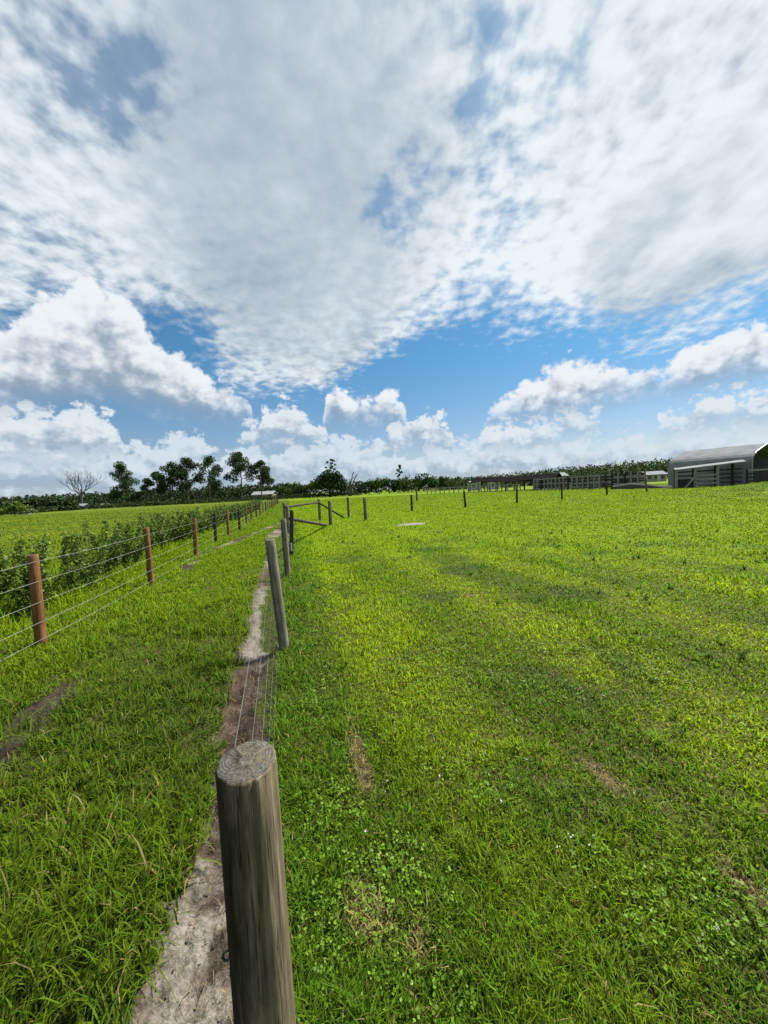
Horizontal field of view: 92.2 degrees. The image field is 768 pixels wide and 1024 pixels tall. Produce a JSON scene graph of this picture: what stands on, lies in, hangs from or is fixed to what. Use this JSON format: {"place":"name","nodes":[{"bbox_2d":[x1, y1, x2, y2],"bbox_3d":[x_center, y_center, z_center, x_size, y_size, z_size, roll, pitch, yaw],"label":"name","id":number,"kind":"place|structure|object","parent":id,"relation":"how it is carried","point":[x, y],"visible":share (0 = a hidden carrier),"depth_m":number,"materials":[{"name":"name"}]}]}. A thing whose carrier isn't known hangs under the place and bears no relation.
{"place":"outdoors","nodes":[
{"label":"outdoors","id":0,"kind":"place"},
{"bbox_2d":[0,502,263,577],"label":"field grass","id":1,"kind":"structure","parent":0,"point":[53,525],"depth_m":34.02,"materials":[{"name":"green plant"}]},
{"bbox_2d":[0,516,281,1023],"bbox_3d":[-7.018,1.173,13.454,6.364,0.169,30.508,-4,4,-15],"label":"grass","id":2,"kind":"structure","parent":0,"point":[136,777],"depth_m":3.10,"materials":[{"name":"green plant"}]},
{"bbox_2d":[0,477,767,1023],"bbox_3d":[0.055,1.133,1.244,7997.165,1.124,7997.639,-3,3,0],"label":"ground","id":3,"kind":"structure","parent":0,"point":[212,965],"depth_m":2.77,"materials":[{"name":"green plant"}]},
{"bbox_2d":[0,550,26,616],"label":"leafy bush","id":4,"kind":"object","parent":3,"relation":"on","point":[7,580],"visible":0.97,"depth_m":5.03,"materials":[{"name":"green plant"}]},
{"bbox_2d":[0,501,35,515],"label":"round shrub","id":5,"kind":"object","parent":3,"relation":"on","point":[15,507],"visible":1,"depth_m":81.57,"materials":[{"name":"green plant"}]},
{"bbox_2d":[0,533,54,604],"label":"leafy bush","id":6,"kind":"object","parent":3,"relation":"on","point":[14,556],"visible":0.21,"depth_m":5.60,"materials":[{"name":"green plant"}]},
{"bbox_2d":[17,509,37,514],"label":"farm shed","id":7,"kind":"structure","parent":3,"relation":"on","point":[19,513],"depth_m":88.91,"materials":[{"name":"beige"}]},
{"bbox_2d":[0,538,72,617],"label":"leafy bush","id":8,"kind":"object","parent":3,"relation":"on","point":[23,597],"visible":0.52,"depth_m":5.45,"materials":[{"name":"green plant"}]},
{"bbox_2d":[56,531,86,595],"bbox_3d":[-5.437,0.974,6.519,0.586,1.292,0.496,-1,4,22],"label":"leafy bush","id":9,"kind":"object","parent":3,"relation":"on","point":[72,577],"visible":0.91,"depth_m":6.49,"materials":[{"name":"green plant"}]},
{"bbox_2d":[57,466,102,503],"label":"bare tree","id":10,"kind":"object","parent":3,"relation":"on","point":[80,492],"visible":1,"depth_m":149.37,"materials":[{"name":"grey wood"}]},
{"bbox_2d":[60,531,109,589],"bbox_3d":[-5.696,0.986,7.050,0.766,1.244,0.890,-5,4,-27],"label":"leafy bush","id":11,"kind":"object","parent":3,"relation":"on","point":[86,571],"visible":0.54,"depth_m":7.08,"materials":[{"name":"green plant"}]},
{"bbox_2d":[65,517,131,580],"bbox_3d":[-5.965,0.838,7.848,0.530,1.491,1.127,-1,4,24],"label":"leafy bush","id":12,"kind":"object","parent":3,"relation":"on","point":[106,565],"visible":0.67,"depth_m":7.87,"materials":[{"name":"green plant"}]},
{"bbox_2d":[89,525,124,571],"bbox_3d":[-6.263,0.933,8.439,0.896,1.247,0.641,-2,4,21],"label":"leafy bush","id":13,"kind":"object","parent":3,"relation":"on","point":[116,552],"visible":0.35,"depth_m":8.39,"materials":[{"name":"green plant"}]},
{"bbox_2d":[108,461,140,502],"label":"pine tree","id":14,"kind":"object","parent":3,"relation":"on","point":[121,474],"visible":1,"depth_m":148.06,"materials":[{"name":"green plant"}]},
{"bbox_2d":[114,519,137,568],"bbox_3d":[-6.226,0.850,8.950,0.523,1.364,0.618,-5,4,-35],"label":"leafy bush","id":15,"kind":"object","parent":3,"relation":"on","point":[126,558],"visible":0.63,"depth_m":8.99,"materials":[{"name":"green plant"}]},
{"bbox_2d":[115,530,145,564],"bbox_3d":[-6.441,0.956,9.468,0.794,1.110,0.683,-5,4,-31],"label":"leafy bush","id":16,"kind":"object","parent":3,"relation":"on","point":[136,556],"visible":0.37,"depth_m":9.47,"materials":[{"name":"green plant"}]},
{"bbox_2d":[2,586,268,1022],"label":"soil crumbs","id":17,"kind":"object","parent":3,"relation":"on","point":[213,947],"visible":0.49,"depth_m":1.40,"materials":[{"name":"brown soil"}]},
{"bbox_2d":[122,520,153,556],"bbox_3d":[-6.974,0.832,10.432,0.985,1.303,0.464,-2,3,7],"label":"leafy bush","id":18,"kind":"object","parent":3,"relation":"on","point":[137,533],"visible":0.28,"depth_m":10.37,"materials":[{"name":"green plant"}]},
{"bbox_2d":[122,488,155,502],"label":"tree","id":19,"kind":"object","parent":3,"relation":"on","point":[135,495],"visible":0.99,"depth_m":145.02,"materials":[{"name":"green plant"}]},
{"bbox_2d":[0,498,278,660],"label":"wire fence","id":20,"kind":"object","parent":3,"relation":"on","point":[37,603],"visible":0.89,"depth_m":4.33,"materials":[{"name":"brown wood"}]},
{"bbox_2d":[0,518,280,1023],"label":"rough grass","id":21,"kind":"structure","parent":3,"relation":"on","point":[109,894],"depth_m":2.06,"materials":[{"name":"green plant"}]},
{"bbox_2d":[0,482,299,511],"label":"woods","id":22,"kind":"object","parent":3,"relation":"on","point":[64,500],"visible":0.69,"depth_m":202.52,"materials":[{"name":"green plant"}]},
{"bbox_2d":[136,512,166,553],"bbox_3d":[-7.034,0.728,11.191,1.048,1.458,0.750,-1,4,33],"label":"leafy bush","id":23,"kind":"object","parent":3,"relation":"on","point":[152,527],"visible":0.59,"depth_m":11.19,"materials":[{"name":"green plant"}]},
{"bbox_2d":[139,471,165,501],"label":"pine tree","id":24,"kind":"object","parent":3,"relation":"on","point":[145,485],"visible":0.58,"depth_m":148.76,"materials":[{"name":"green plant"}]},
{"bbox_2d":[149,511,169,549],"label":"leafy bush","id":25,"kind":"object","parent":3,"relation":"on","point":[158,517],"visible":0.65,"depth_m":11.76,"materials":[{"name":"green plant"}]},
{"bbox_2d":[145,513,174,545],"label":"leafy bush","id":26,"kind":"object","parent":3,"relation":"on","point":[168,527],"visible":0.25,"depth_m":12.51,"materials":[{"name":"green plant"}]},
{"bbox_2d":[154,510,181,544],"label":"leafy bush","id":27,"kind":"object","parent":3,"relation":"on","point":[174,530],"visible":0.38,"depth_m":12.98,"materials":[{"name":"green plant"}]},
{"bbox_2d":[154,460,191,501],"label":"pine tree","id":28,"kind":"object","parent":3,"relation":"on","point":[161,480],"visible":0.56,"depth_m":147.22,"materials":[{"name":"green plant"}]},
{"bbox_2d":[166,510,192,542],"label":"leafy bush","id":29,"kind":"object","parent":3,"relation":"on","point":[182,526],"visible":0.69,"depth_m":13.52,"materials":[{"name":"green plant"}]},
{"bbox_2d":[0,491,361,515],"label":"field hedge","id":30,"kind":"object","parent":3,"relation":"on","point":[117,505],"visible":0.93,"depth_m":127.29,"materials":[{"name":"green plant"}]},
{"bbox_2d":[165,456,202,499],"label":"pine tree","id":31,"kind":"object","parent":3,"relation":"on","point":[186,463],"visible":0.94,"depth_m":146.94,"materials":[{"name":"green plant"}]},
{"bbox_2d":[176,505,199,539],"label":"leafy bush","id":32,"kind":"object","parent":3,"relation":"on","point":[190,515],"visible":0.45,"depth_m":14.49,"materials":[{"name":"green plant"}]},
{"bbox_2d":[184,513,200,531],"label":"leafy bush","id":33,"kind":"object","parent":3,"relation":"on","point":[199,515],"visible":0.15,"depth_m":16.09,"materials":[{"name":"green plant"}]},
{"bbox_2d":[197,511,207,533],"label":"leafy bush","id":34,"kind":"object","parent":3,"relation":"on","point":[201,526],"visible":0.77,"depth_m":16.32,"materials":[{"name":"green plant"}]},
{"bbox_2d":[197,507,212,531],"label":"leafy bush","id":35,"kind":"object","parent":3,"relation":"on","point":[208,517],"visible":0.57,"depth_m":17.47,"materials":[{"name":"green plant"}]},
{"bbox_2d":[192,455,222,502],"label":"pine tree","id":36,"kind":"object","parent":3,"relation":"on","point":[207,460],"visible":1,"depth_m":148.06,"materials":[{"name":"green plant"}]},
{"bbox_2d":[206,507,220,518],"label":"leafy bush","id":37,"kind":"object","parent":3,"relation":"on","point":[213,511],"visible":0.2,"depth_m":19.69,"materials":[{"name":"green plant"}]},
{"bbox_2d":[209,510,220,528],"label":"leafy bush","id":38,"kind":"object","parent":3,"relation":"on","point":[218,514],"visible":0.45,"depth_m":18.68,"materials":[{"name":"green plant"}]},
{"bbox_2d":[211,506,224,525],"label":"leafy bush","id":39,"kind":"object","parent":3,"relation":"on","point":[217,508],"visible":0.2,"depth_m":20.64,"materials":[{"name":"green plant"}]},
{"bbox_2d":[215,505,229,523],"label":"leafy bush","id":40,"kind":"object","parent":3,"relation":"on","point":[221,508],"visible":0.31,"depth_m":21.85,"materials":[{"name":"green plant"}]},
{"bbox_2d":[222,507,228,520],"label":"leafy bush","id":41,"kind":"object","parent":3,"relation":"on","point":[223,511],"visible":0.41,"depth_m":22.86,"materials":[{"name":"green plant"}]},
{"bbox_2d":[229,506,234,520],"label":"leafy bush","id":42,"kind":"object","parent":3,"relation":"on","point":[231,514],"visible":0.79,"depth_m":25.08,"materials":[{"name":"green plant"}]},
{"bbox_2d":[230,505,240,519],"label":"leafy bush","id":43,"kind":"object","parent":3,"relation":"on","point":[236,514],"visible":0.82,"depth_m":26.43,"materials":[{"name":"green plant"}]},
{"bbox_2d":[223,451,255,496],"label":"pine tree","id":44,"kind":"object","parent":3,"relation":"on","point":[239,467],"visible":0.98,"depth_m":148.76,"materials":[{"name":"green plant"}]},
{"bbox_2d":[237,504,244,516],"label":"leafy bush","id":45,"kind":"object","parent":3,"relation":"on","point":[241,513],"visible":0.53,"depth_m":29.57,"materials":[{"name":"green plant"}]},
{"bbox_2d":[242,502,249,514],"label":"leafy bush","id":46,"kind":"object","parent":3,"relation":"on","point":[248,508],"visible":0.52,"depth_m":33.08,"materials":[{"name":"green plant"}]},
{"bbox_2d":[215,502,295,1023],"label":"wire fence","id":47,"kind":"object","parent":3,"relation":"on","point":[258,960],"visible":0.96,"depth_m":0.67,"materials":[{"name":"grey wood"}]},
{"bbox_2d":[248,460,274,498],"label":"pine tree","id":48,"kind":"object","parent":3,"relation":"on","point":[264,474],"visible":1,"depth_m":152.12,"materials":[{"name":"green plant"}]},
{"bbox_2d":[251,491,277,499],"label":"farm house","id":49,"kind":"structure","parent":3,"relation":"on","point":[264,493],"depth_m":165.29,"materials":[{"name":"beige"}]},
{"bbox_2d":[274,486,290,495],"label":"broadleaf tree","id":50,"kind":"object","parent":3,"relation":"on","point":[286,491],"visible":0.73,"depth_m":159.33,"materials":[{"name":"green plant"}]},
{"bbox_2d":[287,483,304,496],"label":"broadleaf tree","id":51,"kind":"object","parent":3,"relation":"on","point":[294,487],"visible":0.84,"depth_m":157.54,"materials":[{"name":"green plant"}]},
{"bbox_2d":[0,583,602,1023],"bbox_3d":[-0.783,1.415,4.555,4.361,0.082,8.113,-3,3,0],"label":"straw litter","id":52,"kind":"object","parent":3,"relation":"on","point":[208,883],"visible":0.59,"depth_m":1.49,"materials":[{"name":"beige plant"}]},
{"bbox_2d":[297,485,308,494],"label":"broadleaf tree","id":53,"kind":"object","parent":3,"relation":"on","point":[304,489],"visible":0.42,"depth_m":160.54,"materials":[{"name":"green plant"}]},
{"bbox_2d":[303,482,315,493],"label":"broadleaf tree","id":54,"kind":"object","parent":3,"relation":"on","point":[309,486],"visible":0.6,"depth_m":157.41,"materials":[{"name":"green plant"}]},
{"bbox_2d":[283,497,349,525],"bbox_3d":[-3.443,0.296,16.818,2.637,1.574,13.074,-3,3,0],"label":"corner brace","id":55,"kind":"object","parent":3,"relation":"on","point":[329,508],"visible":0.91,"depth_m":18.82,"materials":[{"name":"wood"}]},
{"bbox_2d":[310,469,348,496],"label":"oak tree","id":56,"kind":"object","parent":3,"relation":"on","point":[329,479],"visible":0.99,"depth_m":137.22,"materials":[{"name":"green plant"}]},
{"bbox_2d":[324,458,337,471],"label":"thin tree","id":57,"kind":"object","parent":3,"relation":"on","point":[332,460],"visible":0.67,"depth_m":145.82,"materials":[{"name":"green plant"}]},
{"bbox_2d":[342,472,357,495],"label":"dead snag","id":58,"kind":"object","parent":3,"relation":"on","point":[349,489],"visible":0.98,"depth_m":137.48,"materials":[{"name":"grey wood"}]},
{"bbox_2d":[354,484,366,493],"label":"broadleaf tree","id":59,"kind":"object","parent":3,"relation":"on","point":[359,490],"visible":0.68,"depth_m":167.21,"materials":[{"name":"green plant"}]},
{"bbox_2d":[358,480,376,494],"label":"broadleaf tree","id":60,"kind":"object","parent":3,"relation":"on","point":[366,485],"visible":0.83,"depth_m":158.43,"materials":[{"name":"green plant"}]},
{"bbox_2d":[275,476,460,494],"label":"back woods","id":61,"kind":"object","parent":3,"relation":"on","point":[361,482],"visible":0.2,"depth_m":212.23,"materials":[{"name":"green plant"}]},
{"bbox_2d":[369,477,387,493],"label":"broadleaf tree","id":62,"kind":"object","parent":3,"relation":"on","point":[377,483],"visible":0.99,"depth_m":156.50,"materials":[{"name":"green plant"}]},
{"bbox_2d":[0,554,767,1023],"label":"thatch","id":63,"kind":"object","parent":3,"relation":"on","point":[650,786],"visible":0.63,"depth_m":2.32,"materials":[{"name":"green plant"}]},
{"bbox_2d":[380,478,398,493],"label":"broadleaf tree","id":64,"kind":"object","parent":3,"relation":"on","point":[391,485],"visible":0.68,"depth_m":159.04,"materials":[{"name":"green plant"}]},
{"bbox_2d":[392,478,405,492],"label":"broadleaf tree","id":65,"kind":"object","parent":3,"relation":"on","point":[396,482],"visible":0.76,"depth_m":160.32,"materials":[{"name":"green plant"}]},
{"bbox_2d":[395,464,402,492],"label":"thin tree","id":66,"kind":"object","parent":3,"relation":"on","point":[399,472],"visible":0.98,"depth_m":164.18,"materials":[{"name":"green plant"}]},
{"bbox_2d":[399,474,417,492],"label":"broadleaf tree","id":67,"kind":"object","parent":3,"relation":"on","point":[407,483],"visible":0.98,"depth_m":156.82,"materials":[{"name":"green plant"}]},
{"bbox_2d":[409,478,421,490],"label":"broadleaf tree","id":68,"kind":"object","parent":3,"relation":"on","point":[414,481],"visible":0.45,"depth_m":160.67,"materials":[{"name":"green plant"}]},
{"bbox_2d":[413,473,434,491],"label":"broadleaf tree","id":69,"kind":"object","parent":3,"relation":"on","point":[425,480],"visible":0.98,"depth_m":154.61,"materials":[{"name":"green plant"}]},
{"bbox_2d":[426,478,438,489],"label":"broadleaf tree","id":70,"kind":"object","parent":3,"relation":"on","point":[433,484],"visible":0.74,"depth_m":162.52,"materials":[{"name":"green plant"}]},
{"bbox_2d":[437,476,450,489],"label":"broadleaf tree","id":71,"kind":"object","parent":3,"relation":"on","point":[441,482],"visible":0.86,"depth_m":167.33,"materials":[{"name":"green plant"}]},
{"bbox_2d":[466,481,480,490],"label":"mobile home","id":72,"kind":"object","parent":3,"relation":"on","point":[473,484],"visible":0.45,"depth_m":126.35,"materials":[{"name":"white paint"}]},
{"bbox_2d":[427,483,520,493],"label":"rail fence","id":73,"kind":"object","parent":3,"relation":"on","point":[484,488],"visible":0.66,"depth_m":88.22,"materials":[{"name":"wood"}]},
{"bbox_2d":[486,482,499,489],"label":"mobile home","id":74,"kind":"object","parent":3,"relation":"on","point":[492,483],"visible":0.37,"depth_m":130.29,"materials":[{"name":"white paint"}]},
{"bbox_2d":[363,479,647,520],"bbox_3d":[12.395,-1.456,31.941,35.551,1.826,4.748,-5,4,-34],"label":"wire fence","id":75,"kind":"object","parent":3,"relation":"on","point":[411,502],"visible":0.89,"depth_m":29.08,"materials":[{"name":"brown wood"}]},
{"bbox_2d":[469,473,561,491],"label":"pole shed","id":76,"kind":"structure","parent":3,"relation":"on","point":[523,479],"depth_m":86.98,"materials":[{"name":"grey metal"}]},
{"bbox_2d":[288,562,767,1023],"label":"clover","id":77,"kind":"object","parent":3,"relation":"on","point":[660,930],"depth_m":1.54,"materials":[{"name":"green plant"}]},
{"bbox_2d":[292,528,767,834],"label":"weed tufts","id":78,"kind":"object","parent":3,"relation":"on","point":[657,739],"visible":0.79,"depth_m":3.28,"materials":[{"name":"green plant"}]},
{"bbox_2d":[437,457,672,489],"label":"hill woods","id":79,"kind":"object","parent":3,"relation":"on","point":[620,468],"visible":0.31,"depth_m":192.60,"materials":[{"name":"green plant"}]},
{"bbox_2d":[553,472,568,482],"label":"gable shed","id":80,"kind":"structure","parent":3,"relation":"on","point":[563,473],"depth_m":94.69,"materials":[{"name":"beige"}]},
{"bbox_2d":[533,470,645,490],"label":"cattle pen","id":81,"kind":"object","parent":3,"relation":"on","point":[594,481],"visible":0.76,"depth_m":65.76,"materials":[{"name":"grey wood"}]},
{"bbox_2d":[610,483,672,488],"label":"spoil bank","id":82,"kind":"structure","parent":3,"relation":"on","point":[634,486],"depth_m":52.67,"materials":[{"name":"grey soil"}]},
{"bbox_2d":[641,471,667,481],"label":"farm house","id":83,"kind":"structure","parent":3,"relation":"on","point":[655,476],"depth_m":122.47,"materials":[{"name":"beige"}]},
{"bbox_2d":[674,460,746,487],"bbox_3d":[39.443,-4.428,45.014,6.486,3.395,1.740,-1,4,33],"label":"lean to","id":84,"kind":"object","parent":3,"relation":"on","point":[684,483],"visible":0.84,"depth_m":45.01,"materials":[{"name":"wood"}]},
{"bbox_2d":[668,443,767,486],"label":"metal barn","id":85,"kind":"structure","parent":3,"relation":"on","point":[754,456],"depth_m":47.54,"materials":[{"name":"grey metal"}]},
{"bbox_2d":[745,468,767,483],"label":"board fence","id":86,"kind":"object","parent":3,"relation":"on","point":[760,476],"visible":0.79,"depth_m":41.22,"materials":[{"name":"grey wood"}]},
{"bbox_2d":[0,0,767,501],"label":"sky","id":87,"kind":"structure","parent":0,"point":[453,238],"materials":[{"name":"blue"}]},
{"bbox_2d":[48,481,767,1023],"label":"lawn grass","id":88,"kind":"structure","parent":0,"point":[508,971],"depth_m":2.08,"materials":[{"name":"green plant"}]}
]}

